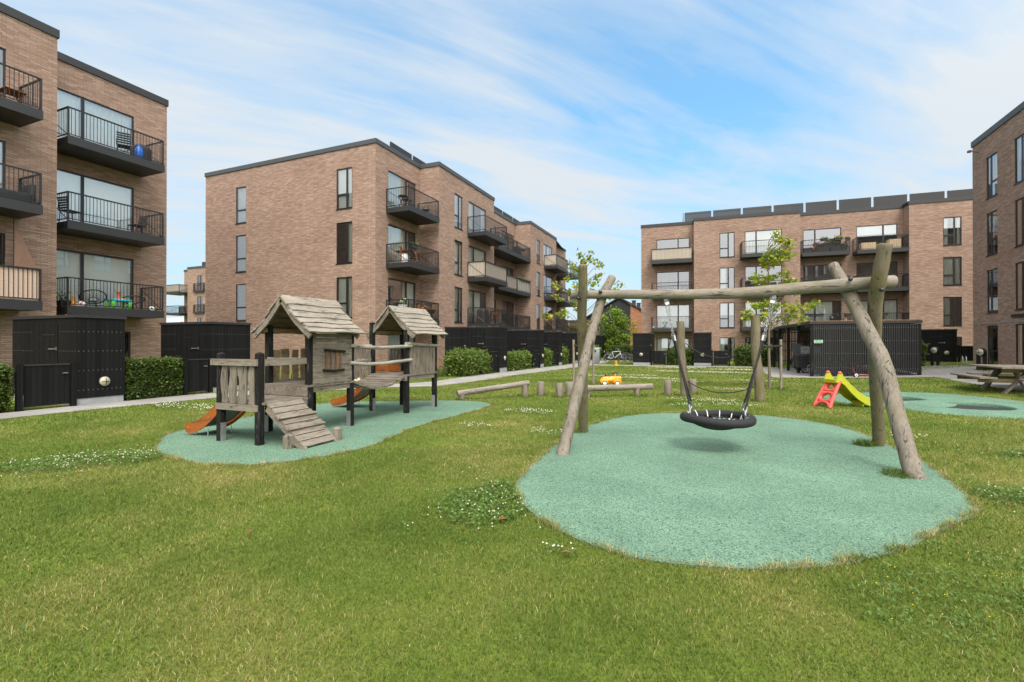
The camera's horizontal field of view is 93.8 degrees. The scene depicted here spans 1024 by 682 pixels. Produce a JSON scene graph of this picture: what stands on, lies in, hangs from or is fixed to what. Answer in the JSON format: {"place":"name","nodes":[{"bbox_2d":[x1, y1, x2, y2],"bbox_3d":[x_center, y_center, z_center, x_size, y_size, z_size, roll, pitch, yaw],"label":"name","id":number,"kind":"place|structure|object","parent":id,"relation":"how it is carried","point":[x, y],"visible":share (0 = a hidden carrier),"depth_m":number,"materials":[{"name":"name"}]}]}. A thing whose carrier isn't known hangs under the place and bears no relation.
{"place":"outdoors","nodes":[
{"label":"outdoors","id":0,"kind":"place"},
{"bbox_2d":[0,361,751,418],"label":"path","id":1,"kind":"structure","parent":0,"point":[202,396],"depth_m":13.35,"materials":[{"name":"concrete"}]},
{"bbox_2d":[0,355,1023,681],"bbox_3d":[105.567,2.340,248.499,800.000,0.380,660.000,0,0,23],"label":"lawn","id":2,"kind":"structure","parent":0,"point":[516,661],"depth_m":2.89,"materials":[{"name":"green plant"}]},
{"bbox_2d":[0,360,15,411],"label":"hedge","id":3,"kind":"object","parent":2,"relation":"on","point":[6,372],"visible":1,"depth_m":10.31,"materials":[{"name":"green plant"}]},
{"bbox_2d":[15,362,76,411],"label":"garden gate","id":4,"kind":"structure","parent":2,"relation":"on","point":[43,384],"depth_m":10.86,"materials":[{"name":"black wood"}]},
{"bbox_2d":[10,314,126,405],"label":"garden shed","id":5,"kind":"structure","parent":2,"relation":"on","point":[93,346],"depth_m":11.86,"materials":[{"name":"wood"}]},
{"bbox_2d":[34,323,57,363],"bbox_3d":[-11.597,0.459,11.886,1.100,1.780,0.065,0,0,23],"label":"door","id":6,"kind":"structure","parent":5,"relation":"in","point":[45,335],"depth_m":11.88,"materials":[{"name":"black wood"}]},
{"bbox_2d":[0,2,168,390],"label":"apartment building","id":7,"kind":"structure","parent":2,"relation":"on","point":[64,120],"depth_m":17.63,"materials":[{"name":"brown brick"}]},
{"bbox_2d":[0,233,4,298],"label":"window","id":8,"kind":"structure","parent":7,"relation":"in","point":[2,234],"depth_m":14.92,"materials":[{"name":"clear glass"}]},
{"bbox_2d":[0,140,4,188],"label":"window","id":9,"kind":"structure","parent":7,"relation":"in","point":[2,143],"depth_m":14.95,"materials":[{"name":"clear glass"}]},
{"bbox_2d":[0,86,26,102],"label":"table","id":10,"kind":"object","parent":7,"relation":"on","point":[18,93],"visible":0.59,"depth_m":14.62,"materials":[{"name":"brown wood"}]},
{"bbox_2d":[0,184,34,203],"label":"garden sofa","id":11,"kind":"object","parent":7,"relation":"on","point":[27,192],"visible":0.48,"depth_m":14.65,"materials":[{"name":"grey"}]},
{"bbox_2d":[13,218,35,267],"bbox_3d":[-15.260,-2.488,15.048,0.070,2.600,0.592,0,0,23],"label":"sun sail","id":12,"kind":"object","parent":7,"relation":"on","point":[22,257],"visible":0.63,"depth_m":14.91,"materials":[{"name":"beige fabric"}]},
{"bbox_2d":[56,249,132,308],"bbox_3d":[-16.147,-2.274,18.244,0.118,2.134,2.994,0,0,23],"label":"window","id":13,"kind":"structure","parent":7,"relation":"in","point":[69,264],"depth_m":18.44,"materials":[{"name":"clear glass"}]},
{"bbox_2d":[57,168,132,231],"bbox_3d":[-16.147,-5.204,18.256,0.118,2.094,2.994,0,0,23],"label":"window","id":14,"kind":"structure","parent":7,"relation":"in","point":[73,182],"depth_m":18.53,"materials":[{"name":"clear glass"}]},
{"bbox_2d":[57,88,133,153],"bbox_3d":[-16.184,-8.129,18.284,0.199,2.104,3.000,0,0,23],"label":"window","id":15,"kind":"structure","parent":7,"relation":"in","point":[65,99],"depth_m":18.44,"materials":[{"name":"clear glass"}]},
{"bbox_2d":[116,131,129,149],"bbox_3d":[-14.927,-7.489,18.419,0.448,0.892,0.512,0,0,-37],"label":"chair","id":16,"kind":"object","parent":7,"relation":"on","point":[120,141],"visible":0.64,"depth_m":18.26,"materials":[{"name":"black metal"}]},
{"bbox_2d":[131,144,151,160],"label":"covered chairs","id":17,"kind":"object","parent":7,"relation":"on","point":[147,151],"visible":0.41,"depth_m":19.04,"materials":[{"name":"grey fabric"}]},
{"bbox_2d":[123,355,183,400],"bbox_3d":[-10.010,1.000,13.195,1.030,1.216,1.730,0,0,23],"label":"hedge","id":18,"kind":"object","parent":2,"relation":"on","point":[152,377],"visible":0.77,"depth_m":13.01,"materials":[{"name":"green plant"}]},
{"bbox_2d":[166,262,204,321],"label":"apartment building","id":19,"kind":"structure","parent":2,"relation":"on","point":[192,290],"depth_m":66.03,"materials":[{"name":"brown brick"}]},
{"bbox_2d":[182,358,212,394],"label":"garden gate","id":20,"kind":"structure","parent":2,"relation":"on","point":[197,374],"depth_m":14.04,"materials":[{"name":"black wood"}]},
{"bbox_2d":[159,321,251,391],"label":"garden shed","id":21,"kind":"structure","parent":2,"relation":"on","point":[203,340],"depth_m":14.93,"materials":[{"name":"wood"}]},
{"bbox_2d":[176,328,199,375],"bbox_3d":[-10.066,0.492,14.843,1.100,1.760,0.065,0,0,23],"label":"door","id":22,"kind":"structure","parent":21,"relation":"in","point":[188,339],"depth_m":14.84,"materials":[{"name":"black wood"}]},
{"bbox_2d":[156,400,489,464],"bbox_3d":[-3.338,1.542,9.482,4.349,0.030,6.908,0,0,23],"label":"rubber surface","id":23,"kind":"object","parent":2,"relation":"on","point":[368,428],"visible":0.67,"depth_m":7.79,"materials":[{"name":"green rubber"}]},
{"bbox_2d":[185,294,447,448],"bbox_3d":[-3.368,0.434,9.398,2.714,2.410,4.988,0,0,18],"label":"playhouse","id":24,"kind":"object","parent":23,"relation":"on","point":[289,404],"visible":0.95,"depth_m":8.05,"materials":[{"name":"wood"}]},
{"bbox_2d":[204,138,578,371],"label":"apartment building","id":25,"kind":"structure","parent":2,"relation":"on","point":[337,223],"depth_m":27.81,"materials":[{"name":"brown brick"}]},
{"bbox_2d":[235,284,245,321],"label":"window","id":26,"kind":"structure","parent":25,"relation":"in","point":[242,287],"depth_m":28.62,"materials":[{"name":"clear glass"}]},
{"bbox_2d":[235,235,245,272],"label":"window","id":27,"kind":"structure","parent":25,"relation":"in","point":[241,268],"depth_m":28.58,"materials":[{"name":"clear glass"}]},
{"bbox_2d":[235,186,245,224],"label":"window","id":28,"kind":"structure","parent":25,"relation":"in","point":[242,192],"depth_m":28.59,"materials":[{"name":"clear glass"}]},
{"bbox_2d":[336,222,351,264],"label":"window","id":29,"kind":"structure","parent":25,"relation":"in","point":[348,248],"depth_m":25.41,"materials":[{"name":"black glass"}]},
{"bbox_2d":[337,277,351,318],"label":"window","id":30,"kind":"structure","parent":25,"relation":"in","point":[345,283],"depth_m":25.51,"materials":[{"name":"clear glass"}]},
{"bbox_2d":[336,167,352,210],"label":"window","id":31,"kind":"structure","parent":25,"relation":"in","point":[344,177],"depth_m":25.52,"materials":[{"name":"clear glass"}]},
{"bbox_2d":[388,335,414,360],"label":"window","id":32,"kind":"structure","parent":25,"relation":"in","point":[392,339],"depth_m":26.30,"materials":[{"name":"clear glass"}]},
{"bbox_2d":[388,278,414,307],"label":"window","id":33,"kind":"structure","parent":25,"relation":"in","point":[407,287],"depth_m":27.37,"materials":[{"name":"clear glass"}]},
{"bbox_2d":[388,224,414,262],"bbox_3d":[-6.217,-5.189,26.721,0.198,2.134,2.547,0,0,23],"label":"window","id":34,"kind":"structure","parent":25,"relation":"in","point":[395,235],"depth_m":26.37,"materials":[{"name":"clear glass"}]},
{"bbox_2d":[388,170,414,207],"bbox_3d":[-6.217,-8.079,26.733,0.198,2.074,2.547,0,0,23],"label":"window","id":35,"kind":"structure","parent":25,"relation":"in","point":[393,181],"depth_m":26.47,"materials":[{"name":"clear glass"}]},
{"bbox_2d":[454,287,461,322],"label":"window","id":36,"kind":"structure","parent":25,"relation":"in","point":[457,290],"depth_m":29.97,"materials":[{"name":"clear glass"}]},
{"bbox_2d":[454,240,462,276],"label":"window","id":37,"kind":"structure","parent":25,"relation":"in","point":[457,243],"depth_m":29.98,"materials":[{"name":"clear glass"}]},
{"bbox_2d":[455,194,462,230],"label":"window","id":38,"kind":"structure","parent":25,"relation":"in","point":[457,200],"depth_m":29.93,"materials":[{"name":"clear glass"}]},
{"bbox_2d":[469,290,485,323],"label":"window","id":39,"kind":"structure","parent":25,"relation":"in","point":[474,296],"depth_m":32.25,"materials":[{"name":"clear glass"}]},
{"bbox_2d":[469,245,485,277],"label":"window","id":40,"kind":"structure","parent":25,"relation":"in","point":[474,255],"depth_m":32.33,"materials":[{"name":"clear glass"}]},
{"bbox_2d":[469,202,485,231],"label":"window","id":41,"kind":"structure","parent":25,"relation":"in","point":[471,206],"depth_m":31.93,"materials":[{"name":"clear glass"}]},
{"bbox_2d":[477,308,489,322],"bbox_3d":[-1.900,-1.644,31.459,0.625,1.048,0.900,0,0,23],"label":"covered barbecue","id":42,"kind":"object","parent":25,"relation":"on","point":[481,313],"visible":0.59,"depth_m":31.11,"materials":[{"name":"grey fabric"}]},
{"bbox_2d":[440,345,492,376],"bbox_3d":[-1.979,0.925,22.540,1.991,1.451,3.398,0,0,23],"label":"hedge","id":43,"kind":"object","parent":2,"relation":"on","point":[465,362],"visible":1,"depth_m":21.65,"materials":[{"name":"green plant"}]},
{"bbox_2d":[444,326,507,371],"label":"garden shed","id":44,"kind":"structure","parent":2,"relation":"on","point":[491,338],"depth_m":24.73,"materials":[{"name":"wood"}]},
{"bbox_2d":[465,330,483,350],"bbox_3d":[-1.944,0.388,24.768,1.100,1.890,0.065,0,0,23],"label":"door","id":45,"kind":"structure","parent":44,"relation":"in","point":[473,338],"depth_m":24.78,"materials":[{"name":"black wood"}]},
{"bbox_2d":[456,380,529,399],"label":"balance beam","id":46,"kind":"structure","parent":2,"relation":"on","point":[524,385],"depth_m":12.92,"materials":[{"name":"beige wood"}]},
{"bbox_2d":[487,351,499,372],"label":"garden gate","id":47,"kind":"structure","parent":2,"relation":"on","point":[495,361],"depth_m":23.98,"materials":[{"name":"black wood"}]},
{"bbox_2d":[0,367,1023,681],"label":"clover","id":48,"kind":"object","parent":2,"relation":"on","point":[458,493],"depth_m":4.43,"materials":[{"name":"green plant"}]},
{"bbox_2d":[507,348,535,370],"bbox_3d":[0.163,1.024,26.820,1.436,1.282,3.934,0,0,23],"label":"hedge","id":49,"kind":"object","parent":2,"relation":"on","point":[519,360],"visible":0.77,"depth_m":26.46,"materials":[{"name":"green plant"}]},
{"bbox_2d":[507,329,544,367],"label":"garden shed","id":50,"kind":"structure","parent":2,"relation":"on","point":[527,340],"depth_m":29.33,"materials":[{"name":"wood"}]},
{"bbox_2d":[510,333,525,351],"bbox_3d":[0.354,0.432,29.496,1.100,1.840,0.065,0,0,23],"label":"door","id":51,"kind":"structure","parent":50,"relation":"in","point":[517,341],"depth_m":29.51,"materials":[{"name":"black wood"}]},
{"bbox_2d":[531,349,540,367],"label":"garden gate","id":52,"kind":"structure","parent":2,"relation":"on","point":[536,354],"depth_m":28.60,"materials":[{"name":"black wood"}]},
{"bbox_2d":[544,347,553,366],"bbox_3d":[1.960,1.001,30.730,1.209,1.361,2.088,0,0,23],"label":"hedge","id":53,"kind":"object","parent":2,"relation":"on","point":[548,356],"visible":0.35,"depth_m":30.54,"materials":[{"name":"green plant"}]},
{"bbox_2d":[544,331,562,364],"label":"garden shed","id":54,"kind":"structure","parent":2,"relation":"on","point":[552,339],"depth_m":32.15,"materials":[{"name":"wood"}]},
{"bbox_2d":[562,332,577,362],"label":"garden shed","id":55,"kind":"structure","parent":2,"relation":"on","point":[568,338],"depth_m":35.15,"materials":[{"name":"wood"}]},
{"bbox_2d":[542,248,625,326],"bbox_3d":[2.639,-0.876,17.341,3.166,4.996,1.408,0,0,1],"label":"young tree","id":56,"kind":"object","parent":2,"relation":"on","point":[576,286],"visible":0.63,"depth_m":17.24,"materials":[{"name":"green plant"}]},
{"bbox_2d":[594,335,604,359],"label":"garden shed","id":57,"kind":"structure","parent":2,"relation":"on","point":[600,340],"depth_m":42.55,"materials":[{"name":"wood"}]},
{"bbox_2d":[599,372,621,384],"bbox_3d":[3.431,1.329,16.687,0.761,0.481,0.352,0,0,0],"label":"toy car","id":58,"kind":"object","parent":2,"relation":"on","point":[606,379],"visible":0.88,"depth_m":16.58,"materials":[{"name":"orange paint"}]},
{"bbox_2d":[598,306,631,354],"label":"bushy tree","id":59,"kind":"object","parent":2,"relation":"on","point":[616,319],"visible":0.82,"depth_m":42.97,"materials":[{"name":"green plant"}]},
{"bbox_2d":[607,345,632,359],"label":"bush","id":60,"kind":"object","parent":2,"relation":"on","point":[621,347],"visible":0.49,"depth_m":41.93,"materials":[{"name":"green plant"}]},
{"bbox_2d":[588,383,653,397],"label":"balance beam","id":61,"kind":"structure","parent":2,"relation":"on","point":[636,388],"depth_m":13.34,"materials":[{"name":"beige wood"}]},
{"bbox_2d":[632,332,654,364],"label":"garden shed","id":62,"kind":"structure","parent":2,"relation":"on","point":[643,345],"depth_m":32.29,"materials":[{"name":"wood"}]},
{"bbox_2d":[651,350,667,364],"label":"garden gate","id":63,"kind":"structure","parent":2,"relation":"on","point":[659,357],"depth_m":32.28,"materials":[{"name":"black wood"}]},
{"bbox_2d":[668,347,693,365],"bbox_3d":[11.507,1.018,32.536,1.960,1.352,1.519,0,0,23],"label":"hedge","id":64,"kind":"object","parent":2,"relation":"on","point":[673,359],"visible":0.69,"depth_m":32.17,"materials":[{"name":"green plant"}]},
{"bbox_2d":[693,332,711,365],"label":"garden shed","id":65,"kind":"structure","parent":2,"relation":"on","point":[703,342],"depth_m":31.46,"materials":[{"name":"wood"}]},
{"bbox_2d":[711,350,729,365],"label":"garden gate","id":66,"kind":"structure","parent":2,"relation":"on","point":[720,361],"depth_m":31.15,"materials":[{"name":"black wood"}]},
{"bbox_2d":[676,315,765,401],"bbox_3d":[5.560,0.559,12.908,2.326,2.431,0.268,0,0,41],"label":"rope crossing","id":67,"kind":"object","parent":2,"relation":"on","point":[759,386],"visible":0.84,"depth_m":12.26,"materials":[{"name":"brown wood"}]},
{"bbox_2d":[515,413,978,570],"bbox_3d":[2.929,1.530,6.614,4.602,0.030,7.685,0,0,23],"label":"rubber surface","id":68,"kind":"object","parent":2,"relation":"on","point":[672,486],"visible":0.79,"depth_m":4.74,"materials":[{"name":"green rubber"}]},
{"bbox_2d":[556,243,925,478],"bbox_3d":[2.989,0.229,6.700,4.493,2.911,2.078,0,0,16],"label":"swing frame","id":69,"kind":"object","parent":68,"relation":"on","point":[884,387],"visible":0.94,"depth_m":6.46,"materials":[{"name":"brown wood"}]},
{"bbox_2d":[664,295,775,429],"bbox_3d":[2.906,0.299,6.737,1.126,1.891,0.998,0,0,-27],"label":"basket swing","id":70,"kind":"object","parent":69,"relation":"hanging from","point":[708,419],"visible":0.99,"depth_m":6.58,"materials":[{"name":"black rubber"}]},
{"bbox_2d":[732,342,777,366],"bbox_3d":[15.741,0.879,31.033,2.830,1.647,1.778,0,0,23],"label":"hedge","id":71,"kind":"object","parent":2,"relation":"on","point":[744,359],"visible":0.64,"depth_m":30.86,"materials":[{"name":"green plant"}]},
{"bbox_2d":[770,339,781,388],"bbox_3d":[8.552,0.804,15.527,0.413,1.720,0.108,0,0,1],"label":"tree stake","id":72,"kind":"object","parent":2,"relation":"on","point":[780,359],"visible":0.8,"depth_m":15.50,"materials":[{"name":"brown wood"}]},
{"bbox_2d":[739,228,821,388],"bbox_3d":[8.544,-0.986,15.574,2.770,5.202,1.458,0,0,-1],"label":"young tree","id":73,"kind":"object","parent":2,"relation":"on","point":[756,305],"visible":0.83,"depth_m":15.41,"materials":[{"name":"green plant"}]},
{"bbox_2d":[641,189,972,360],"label":"apartment building","id":74,"kind":"structure","parent":2,"relation":"on","point":[931,265],"depth_m":37.99,"materials":[{"name":"brown brick"}]},
{"bbox_2d":[657,338,689,350],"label":"window","id":75,"kind":"structure","parent":74,"relation":"in","point":[662,343],"depth_m":42.04,"materials":[{"name":"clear glass"}]},
{"bbox_2d":[657,304,689,327],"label":"window","id":76,"kind":"structure","parent":74,"relation":"in","point":[676,310],"depth_m":41.80,"materials":[{"name":"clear glass"}]},
{"bbox_2d":[720,302,734,327],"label":"window","id":77,"kind":"structure","parent":74,"relation":"in","point":[728,309],"depth_m":39.37,"materials":[{"name":"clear glass"}]},
{"bbox_2d":[720,267,734,287],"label":"window","id":78,"kind":"structure","parent":74,"relation":"in","point":[723,283],"depth_m":39.55,"materials":[{"name":"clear glass"}]},
{"bbox_2d":[745,301,781,326],"bbox_3d":[20.216,-2.125,38.556,2.670,2.064,0.197,0,0,19],"label":"window","id":79,"kind":"structure","parent":74,"relation":"in","point":[747,305],"depth_m":38.85,"materials":[{"name":"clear glass"}]},
{"bbox_2d":[745,229,781,253],"bbox_3d":[20.216,-7.900,38.581,2.670,2.014,0.199,0,0,19],"label":"window","id":80,"kind":"structure","parent":74,"relation":"in","point":[764,235],"depth_m":38.67,"materials":[{"name":"clear glass"}]},
{"bbox_2d":[803,301,840,321],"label":"window","id":81,"kind":"structure","parent":74,"relation":"in","point":[826,308],"depth_m":38.12,"materials":[{"name":"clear glass"}]},
{"bbox_2d":[856,224,896,250],"bbox_3d":[28.045,-7.907,36.881,2.644,2.014,0.118,0,0,19],"label":"window","id":82,"kind":"structure","parent":74,"relation":"in","point":[887,228],"depth_m":36.90,"materials":[{"name":"clear glass"}]},
{"bbox_2d":[861,299,897,319],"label":"window","id":83,"kind":"structure","parent":74,"relation":"in","point":[890,306],"depth_m":36.65,"materials":[{"name":"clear glass"}]},
{"bbox_2d":[943,217,960,245],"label":"window","id":84,"kind":"structure","parent":74,"relation":"in","point":[945,220],"depth_m":34.51,"materials":[{"name":"clear glass"}]},
{"bbox_2d":[943,297,961,325],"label":"window","id":85,"kind":"structure","parent":74,"relation":"in","point":[946,300],"depth_m":34.64,"materials":[{"name":"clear glass"}]},
{"bbox_2d":[943,257,961,285],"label":"window","id":86,"kind":"structure","parent":74,"relation":"in","point":[952,276],"depth_m":34.57,"materials":[{"name":"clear glass"}]},
{"bbox_2d":[813,371,870,407],"bbox_3d":[7.860,1.131,11.284,1.309,0.853,0.534,0,0,-8],"label":"toy slide","id":87,"kind":"object","parent":2,"relation":"on","point":[844,387],"visible":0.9,"depth_m":11.15,"materials":[{"name":"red plastic"}]},
{"bbox_2d":[837,392,1023,407],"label":"rubber surface","id":88,"kind":"object","parent":2,"relation":"on","point":[947,397],"visible":0.36,"depth_m":12.78,"materials":[{"name":"green rubber"}]},
{"bbox_2d":[823,394,955,406],"bbox_3d":[9.623,1.507,12.366,2.800,0.100,2.800,0,0,23],"label":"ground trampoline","id":89,"kind":"object","parent":88,"relation":"on","point":[840,398],"visible":0.34,"depth_m":12.02,"materials":[{"name":"green rubber"}]},
{"bbox_2d":[904,400,1023,418],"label":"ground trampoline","id":90,"kind":"object","parent":88,"relation":"on","point":[971,409],"visible":0.89,"depth_m":10.44,"materials":[{"name":"green rubber"}]},
{"bbox_2d":[930,347,939,365],"bbox_3d":[21.509,0.827,24.396,0.210,1.059,0.360,0,0,-15],"label":"bollard lamp","id":91,"kind":"object","parent":2,"relation":"on","point":[934,350],"visible":0.99,"depth_m":24.32,"materials":[{"name":"black metal"}]},
{"bbox_2d":[921,329,957,361],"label":"garden shed","id":92,"kind":"structure","parent":2,"relation":"on","point":[944,341],"depth_m":28.29,"materials":[{"name":"wood"}]},
{"bbox_2d":[922,332,944,361],"bbox_3d":[25.048,0.418,28.447,1.100,1.840,0.065,0,0,23],"label":"door","id":93,"kind":"structure","parent":92,"relation":"in","point":[931,339],"depth_m":28.42,"materials":[{"name":"black wood"}]},
{"bbox_2d":[957,345,972,361],"bbox_3d":[27.282,0.769,27.518,2.600,1.030,0.105,0,0,23],"label":"garden fence","id":94,"kind":"object","parent":2,"relation":"on","point":[966,351],"visible":0.27,"depth_m":27.89,"materials":[{"name":"black wood"}]},
{"bbox_2d":[976,348,986,369],"bbox_3d":[20.173,0.837,20.626,0.210,1.059,0.360,0,0,-5],"label":"bollard lamp","id":95,"kind":"object","parent":2,"relation":"on","point":[981,352],"visible":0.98,"depth_m":20.56,"materials":[{"name":"black metal"}]},
{"bbox_2d":[950,364,1023,393],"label":"picnic table","id":96,"kind":"object","parent":2,"relation":"on","point":[1016,371],"visible":0.94,"depth_m":14.08,"materials":[{"name":"wood"}]},
{"bbox_2d":[967,101,1023,364],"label":"apartment building","id":97,"kind":"structure","parent":2,"relation":"on","point":[997,150],"depth_m":22.78,"materials":[{"name":"brown brick"}]},
{"bbox_2d":[985,152,996,200],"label":"window","id":98,"kind":"structure","parent":97,"relation":"in","point":[993,160],"depth_m":23.53,"materials":[{"name":"clear glass"}]},
{"bbox_2d":[986,268,997,313],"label":"window","id":99,"kind":"structure","parent":97,"relation":"in","point":[992,271],"depth_m":23.52,"materials":[{"name":"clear glass"}]},
{"bbox_2d":[986,210,997,256],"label":"window","id":100,"kind":"structure","parent":97,"relation":"in","point":[993,237],"depth_m":23.59,"materials":[{"name":"clear glass"}]},
{"bbox_2d":[988,325,997,363],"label":"window","id":101,"kind":"structure","parent":97,"relation":"in","point":[992,327],"depth_m":23.53,"materials":[{"name":"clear glass"}]},
{"bbox_2d":[1013,134,1023,185],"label":"window","id":102,"kind":"structure","parent":97,"relation":"in","point":[1021,138],"depth_m":21.45,"materials":[{"name":"clear glass"}]},
{"bbox_2d":[1014,261,1023,310],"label":"window","id":103,"kind":"structure","parent":97,"relation":"in","point":[1017,291],"depth_m":21.48,"materials":[{"name":"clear glass"}]},
{"bbox_2d":[1014,197,1023,247],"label":"window","id":104,"kind":"structure","parent":97,"relation":"in","point":[1016,202],"depth_m":21.44,"materials":[{"name":"clear glass"}]},
{"bbox_2d":[1016,324,1023,364],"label":"window","id":105,"kind":"structure","parent":97,"relation":"in","point":[1017,325],"depth_m":21.51,"materials":[{"name":"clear glass"}]},
{"bbox_2d":[0,0,1023,319],"label":"sky","id":106,"kind":"structure","parent":0,"point":[591,123],"materials":[{"name":"blue"}]},
{"bbox_2d":[587,299,640,350],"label":"gabled house","id":107,"kind":"structure","parent":0,"point":[630,308],"depth_m":61.26,"materials":[{"name":"black"}]},
{"bbox_2d":[763,365,1023,391],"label":"paving","id":108,"kind":"structure","parent":0,"point":[944,372],"depth_m":20.77,"materials":[{"name":"concrete"}]},
{"bbox_2d":[792,343,838,373],"bbox_3d":[15.082,0.847,23.269,2.480,1.500,0.920,0,0,15],"label":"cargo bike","id":109,"kind":"object","parent":108,"relation":"on","point":[801,355],"visible":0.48,"depth_m":23.17,"materials":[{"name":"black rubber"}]},
{"bbox_2d":[772,319,922,376],"bbox_3d":[16.501,0.403,24.677,4.090,2.598,8.978,0,0,19],"label":"bicycle shelter","id":110,"kind":"object","parent":108,"relation":"on","point":[901,341],"visible":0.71,"depth_m":20.75,"materials":[{"name":"black wood"}]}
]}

